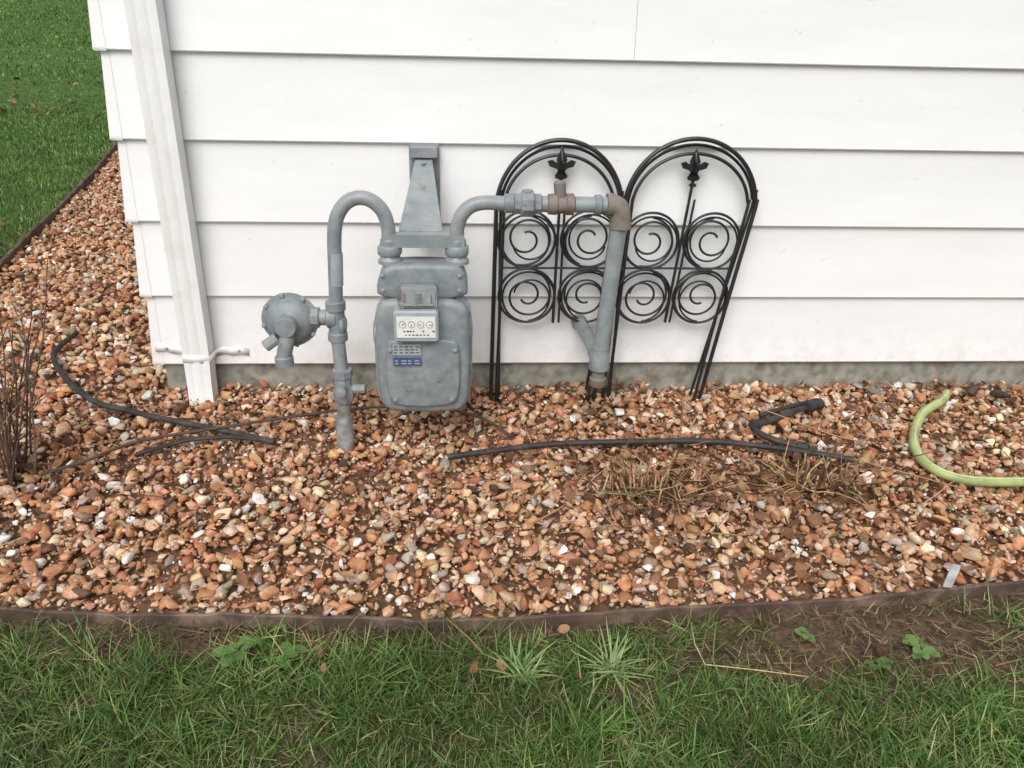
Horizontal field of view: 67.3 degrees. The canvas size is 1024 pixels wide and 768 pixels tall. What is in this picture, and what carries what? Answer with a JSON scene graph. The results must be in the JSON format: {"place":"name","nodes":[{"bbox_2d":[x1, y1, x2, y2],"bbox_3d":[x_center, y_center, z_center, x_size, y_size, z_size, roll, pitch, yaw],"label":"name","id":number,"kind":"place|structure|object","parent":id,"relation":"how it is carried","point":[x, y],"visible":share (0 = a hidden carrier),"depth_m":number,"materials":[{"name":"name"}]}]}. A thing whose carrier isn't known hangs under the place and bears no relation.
{"place":"outdoors","nodes":[
{"label":"outdoors","id":0,"kind":"place"},
{"bbox_2d":[0,149,1023,618],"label":"gravel","id":1,"kind":"structure","parent":0,"point":[34,585],"depth_m":2.63,"materials":[{"name":"brown gravel"}]},
{"bbox_2d":[0,256,77,486],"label":"bare shrub","id":2,"kind":"object","parent":1,"relation":"on","point":[6,444],"visible":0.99,"depth_m":2.55,"materials":[{"name":"brown plant"}]},
{"bbox_2d":[50,330,275,444],"bbox_3d":[-1.536,0.030,3.090,1.502,0.068,0.302,19,30,33],"label":"black hose","id":3,"kind":"object","parent":1,"relation":"on","point":[76,388],"visible":0.98,"depth_m":2.93,"materials":[{"name":"rubber"}]},
{"bbox_2d":[261,144,631,460],"bbox_3d":[-0.239,-0.280,2.782,1.237,1.066,0.568,0,25,-4],"label":"gas meter","id":4,"kind":"object","parent":1,"relation":"on","point":[422,330],"visible":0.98,"depth_m":2.57,"materials":[{"name":"grey paint"}]},
{"bbox_2d":[397,283,438,308],"bbox_3d":[-0.307,-0.289,2.516,0.132,0.073,0.061,0,25,-4],"label":"index window","id":5,"kind":"structure","parent":4,"relation":"in","point":[409,295],"depth_m":2.49,"materials":[{"name":"white"}]},
{"bbox_2d":[0,382,1017,587],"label":"twigs","id":6,"kind":"object","parent":1,"relation":"on","point":[651,504],"visible":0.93,"depth_m":2.60,"materials":[{"name":"brown wood"}]},
{"bbox_2d":[489,138,623,407],"bbox_3d":[0.163,-0.396,2.979,0.503,1.069,0.110,0,25,-4],"label":"garden trellis","id":7,"kind":"object","parent":1,"relation":"on","point":[561,165],"visible":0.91,"depth_m":2.92,"materials":[{"name":"black metal"}]},
{"bbox_2d":[447,438,853,461],"bbox_3d":[0.503,0.237,2.818,1.472,0.035,0.142,0,25,-2],"label":"black hose","id":8,"kind":"object","parent":1,"relation":"on","point":[535,445],"visible":0.98,"depth_m":2.83,"materials":[{"name":"rubber"}]},
{"bbox_2d":[490,398,827,571],"bbox_3d":[0.466,0.297,2.582,1.102,0.228,0.910,0,25,-4],"label":"dead plant","id":9,"kind":"object","parent":1,"relation":"on","point":[647,480],"visible":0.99,"depth_m":2.60,"materials":[{"name":"brown plant"}]},
{"bbox_2d":[749,398,824,450],"bbox_3d":[1.076,0.137,3.016,0.260,0.073,0.395,12,27,21],"label":"hose connector","id":10,"kind":"object","parent":1,"relation":"on","point":[807,406],"visible":0.95,"depth_m":3.00,"materials":[{"name":"black rubber"}]},
{"bbox_2d":[609,389,989,532],"bbox_3d":[1.024,0.251,2.737,1.253,0.186,0.702,0,25,-4],"label":"dead plant","id":11,"kind":"object","parent":1,"relation":"on","point":[822,478],"visible":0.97,"depth_m":2.68,"materials":[{"name":"plant"}]},
{"bbox_2d":[868,386,880,394],"bbox_3d":[1.524,0.028,3.233,0.052,0.035,0.035,10,26,18],"label":"rock","id":12,"kind":"object","parent":1,"relation":"on","point":[872,390],"visible":1,"depth_m":3.22,"materials":[{"name":"stone"}]},
{"bbox_2d":[909,389,1023,486],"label":"garden hose","id":13,"kind":"object","parent":1,"relation":"on","point":[924,461],"visible":1,"depth_m":2.75,"materials":[{"name":"green plastic"}]},
{"bbox_2d":[965,383,980,396],"bbox_3d":[1.937,0.023,3.241,0.045,0.048,0.113,19,30,34],"label":"rock","id":14,"kind":"object","parent":1,"relation":"on","point":[971,390],"visible":1,"depth_m":3.22,"materials":[{"name":"stone"}]},
{"bbox_2d":[0,0,1023,767],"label":"ground","id":15,"kind":"structure","parent":0,"point":[944,640],"depth_m":2.24,"materials":[{"name":"soil"}]},
{"bbox_2d":[0,141,117,275],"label":"landscape edging","id":16,"kind":"object","parent":15,"relation":"on","point":[34,230],"visible":0.46,"depth_m":5.68,"materials":[{"name":"black plastic"}]},
{"bbox_2d":[123,0,248,410],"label":"downspout","id":17,"kind":"object","parent":15,"relation":"on","point":[148,36],"visible":0.94,"depth_m":2.73,"materials":[{"name":"white paint"}]},
{"bbox_2d":[135,435,256,455],"bbox_3d":[-1.117,0.213,2.777,0.443,0.026,0.070,-5,26,-13],"label":"black cable","id":18,"kind":"object","parent":15,"relation":"on","point":[182,441],"visible":1,"depth_m":2.79,"materials":[{"name":"rubber"}]},
{"bbox_2d":[210,635,260,666],"bbox_3d":[-0.721,0.703,2.037,0.098,0.027,0.124,23,33,38],"label":"broadleaf weed","id":19,"kind":"object","parent":15,"relation":"on","point":[230,650],"visible":0.93,"depth_m":2.02,"materials":[{"name":"green plant"}]},
{"bbox_2d":[42,405,512,475],"bbox_3d":[-0.809,0.181,2.822,1.605,0.052,0.280,-3,25,-10],"label":"black cable","id":20,"kind":"object","parent":15,"relation":"on","point":[242,424],"visible":0.81,"depth_m":2.84,"materials":[{"name":"black rubber"}]},
{"bbox_2d":[275,641,306,669],"bbox_3d":[-0.595,0.712,2.031,0.083,0.021,0.088,16,29,29],"label":"broadleaf weed","id":21,"kind":"object","parent":15,"relation":"on","point":[297,650],"visible":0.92,"depth_m":2.03,"materials":[{"name":"green plant"}]},
{"bbox_2d":[368,631,404,667],"bbox_3d":[-0.329,0.700,2.036,0.105,0.076,0.124,0,25,-4],"label":"grass weed","id":22,"kind":"object","parent":15,"relation":"on","point":[386,653],"depth_m":2.04,"materials":[{"name":"green plant"}]},
{"bbox_2d":[0,77,1021,738],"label":"dead leaves","id":23,"kind":"object","parent":15,"relation":"on","point":[490,599],"visible":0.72,"depth_m":2.68,"materials":[{"name":"brown plant"}]},
{"bbox_2d":[0,0,1023,767],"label":"lawn grass","id":24,"kind":"structure","parent":15,"relation":"on","point":[988,714],"depth_m":1.92,"materials":[{"name":"green plant"}]},
{"bbox_2d":[0,580,1023,631],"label":"landscape edging","id":25,"kind":"object","parent":15,"relation":"on","point":[588,619],"visible":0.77,"depth_m":2.15,"materials":[{"name":"brown plastic"}]},
{"bbox_2d":[3,595,1023,764],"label":"soil crumbs","id":26,"kind":"object","parent":15,"relation":"on","point":[761,649],"visible":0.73,"depth_m":2.11,"materials":[{"name":"brown soil"}]},
{"bbox_2d":[476,623,559,691],"bbox_3d":[0.040,0.710,1.992,0.237,0.109,0.231,-19,32,-36],"label":"grass weed","id":27,"kind":"object","parent":15,"relation":"on","point":[525,670],"depth_m":1.99,"materials":[{"name":"green plant"}]},
{"bbox_2d":[165,361,1023,393],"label":"foundation","id":28,"kind":"object","parent":15,"relation":"on","point":[654,375],"visible":0.12,"depth_m":3.26,"materials":[{"name":"concrete"}]},
{"bbox_2d":[154,296,1023,363],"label":"siding board","id":29,"kind":"object","parent":28,"relation":"on","point":[770,329],"visible":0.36,"depth_m":3.17,"materials":[{"name":"white paint"}]},
{"bbox_2d":[147,296,164,364],"bbox_3d":[-1.412,-0.214,3.036,0.046,0.287,0.046,0,25,-4],"label":"corner cap","id":30,"kind":"object","parent":29,"relation":"on","point":[157,358],"visible":0.97,"depth_m":3.03,"materials":[{"name":"white paint"}]},
{"bbox_2d":[354,8,973,363],"bbox_3d":[3.006,-2.775,6.001,9.214,2.630,6.998,0,25,-4],"label":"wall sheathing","id":31,"kind":"object","parent":28,"relation":"on","point":[675,362],"depth_m":3.23,"materials":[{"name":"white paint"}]},
{"bbox_2d":[98,0,637,60],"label":"siding board","id":32,"kind":"object","parent":31,"relation":"attached to","point":[568,29],"visible":1,"depth_m":2.62,"materials":[{"name":"white paint"}]},
{"bbox_2d":[87,0,106,50],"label":"corner cap","id":33,"kind":"object","parent":32,"relation":"attached to","point":[97,36],"visible":1,"depth_m":2.56,"materials":[{"name":"white paint"}]},
{"bbox_2d":[109,50,1023,151],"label":"siding board","id":34,"kind":"object","parent":31,"relation":"attached to","point":[236,96],"visible":0.93,"depth_m":2.76,"materials":[{"name":"white paint"}]},
{"bbox_2d":[101,50,122,139],"bbox_3d":[-1.393,-1.000,2.669,0.046,0.292,0.046,0,25,-4],"label":"corner cap","id":35,"kind":"object","parent":34,"relation":"attached to","point":[114,126],"visible":0.97,"depth_m":2.66,"materials":[{"name":"white paint"}]},
{"bbox_2d":[125,139,1023,228],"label":"siding board","id":36,"kind":"object","parent":31,"relation":"attached to","point":[271,181],"visible":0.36,"depth_m":2.89,"materials":[{"name":"white paint"}]},
{"bbox_2d":[117,139,137,222],"bbox_3d":[-1.399,-0.737,2.792,0.046,0.293,0.046,0,25,-4],"label":"corner cap","id":37,"kind":"object","parent":36,"relation":"attached to","point":[129,204],"visible":0.97,"depth_m":2.79,"materials":[{"name":"white paint"}]},
{"bbox_2d":[140,221,1023,297],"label":"siding board","id":38,"kind":"object","parent":31,"relation":"attached to","point":[256,258],"visible":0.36,"depth_m":3.03,"materials":[{"name":"white paint"}]},
{"bbox_2d":[133,221,152,296],"bbox_3d":[-1.405,-0.474,2.914,0.046,0.291,0.046,0,25,-4],"label":"corner cap","id":39,"kind":"object","parent":38,"relation":"attached to","point":[144,283],"visible":0.97,"depth_m":2.91,"materials":[{"name":"white paint"}]},
{"bbox_2d":[634,0,1023,69],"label":"siding board","id":40,"kind":"object","parent":31,"relation":"attached to","point":[981,34],"visible":1,"depth_m":2.71,"materials":[{"name":"white paint"}]},
{"bbox_2d":[572,619,675,714],"bbox_3d":[0.259,0.734,1.986,0.269,0.102,0.290,19,30,33],"label":"grass weed","id":41,"kind":"object","parent":15,"relation":"on","point":[608,670],"depth_m":2.02,"materials":[{"name":"green plant"}]},
{"bbox_2d":[446,617,808,676],"bbox_3d":[0.289,0.679,2.061,0.948,0.025,0.178,3,25,3],"label":"straw","id":42,"kind":"object","parent":15,"relation":"on","point":[460,630],"visible":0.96,"depth_m":2.01,"materials":[{"name":"beige plant"}]},
{"bbox_2d":[600,136,758,405],"bbox_3d":[0.648,-0.404,3.007,0.554,1.081,0.104,0,25,-4],"label":"garden trellis","id":43,"kind":"object","parent":15,"relation":"on","point":[694,167],"visible":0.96,"depth_m":2.95,"materials":[{"name":"black metal"}]},
{"bbox_2d":[794,626,815,641],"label":"broadleaf weed","id":44,"kind":"object","parent":15,"relation":"on","point":[808,636],"visible":0.99,"depth_m":2.14,"materials":[{"name":"green plant"}]},
{"bbox_2d":[864,656,892,669],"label":"broadleaf weed","id":45,"kind":"object","parent":15,"relation":"on","point":[875,666],"visible":0.88,"depth_m":2.05,"materials":[{"name":"green plant"}]},
{"bbox_2d":[901,634,940,659],"bbox_3d":[1.114,0.724,2.107,0.081,0.027,0.098,0,25,-4],"label":"broadleaf weed","id":46,"kind":"object","parent":15,"relation":"on","point":[913,640],"visible":0.99,"depth_m":2.10,"materials":[{"name":"green plant"}]},
{"bbox_2d":[942,564,960,587],"bbox_3d":[1.296,0.590,2.283,0.028,0.101,0.075,22,32,36],"label":"edging stake","id":47,"kind":"object","parent":15,"relation":"on","point":[953,572],"visible":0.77,"depth_m":2.27,"materials":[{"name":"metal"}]},
{"bbox_2d":[990,388,1010,398],"bbox_3d":[2.045,0.040,3.225,0.084,0.038,0.049,0,25,-4],"label":"rock","id":48,"kind":"object","parent":15,"relation":"on","point":[997,393],"visible":1,"depth_m":3.21,"materials":[{"name":"stone"}]},
{"bbox_2d":[999,610,1023,633],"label":"grass weed","id":49,"kind":"object","parent":15,"relation":"on","point":[1019,621],"depth_m":2.19,"materials":[{"name":"green plant"}]}
]}

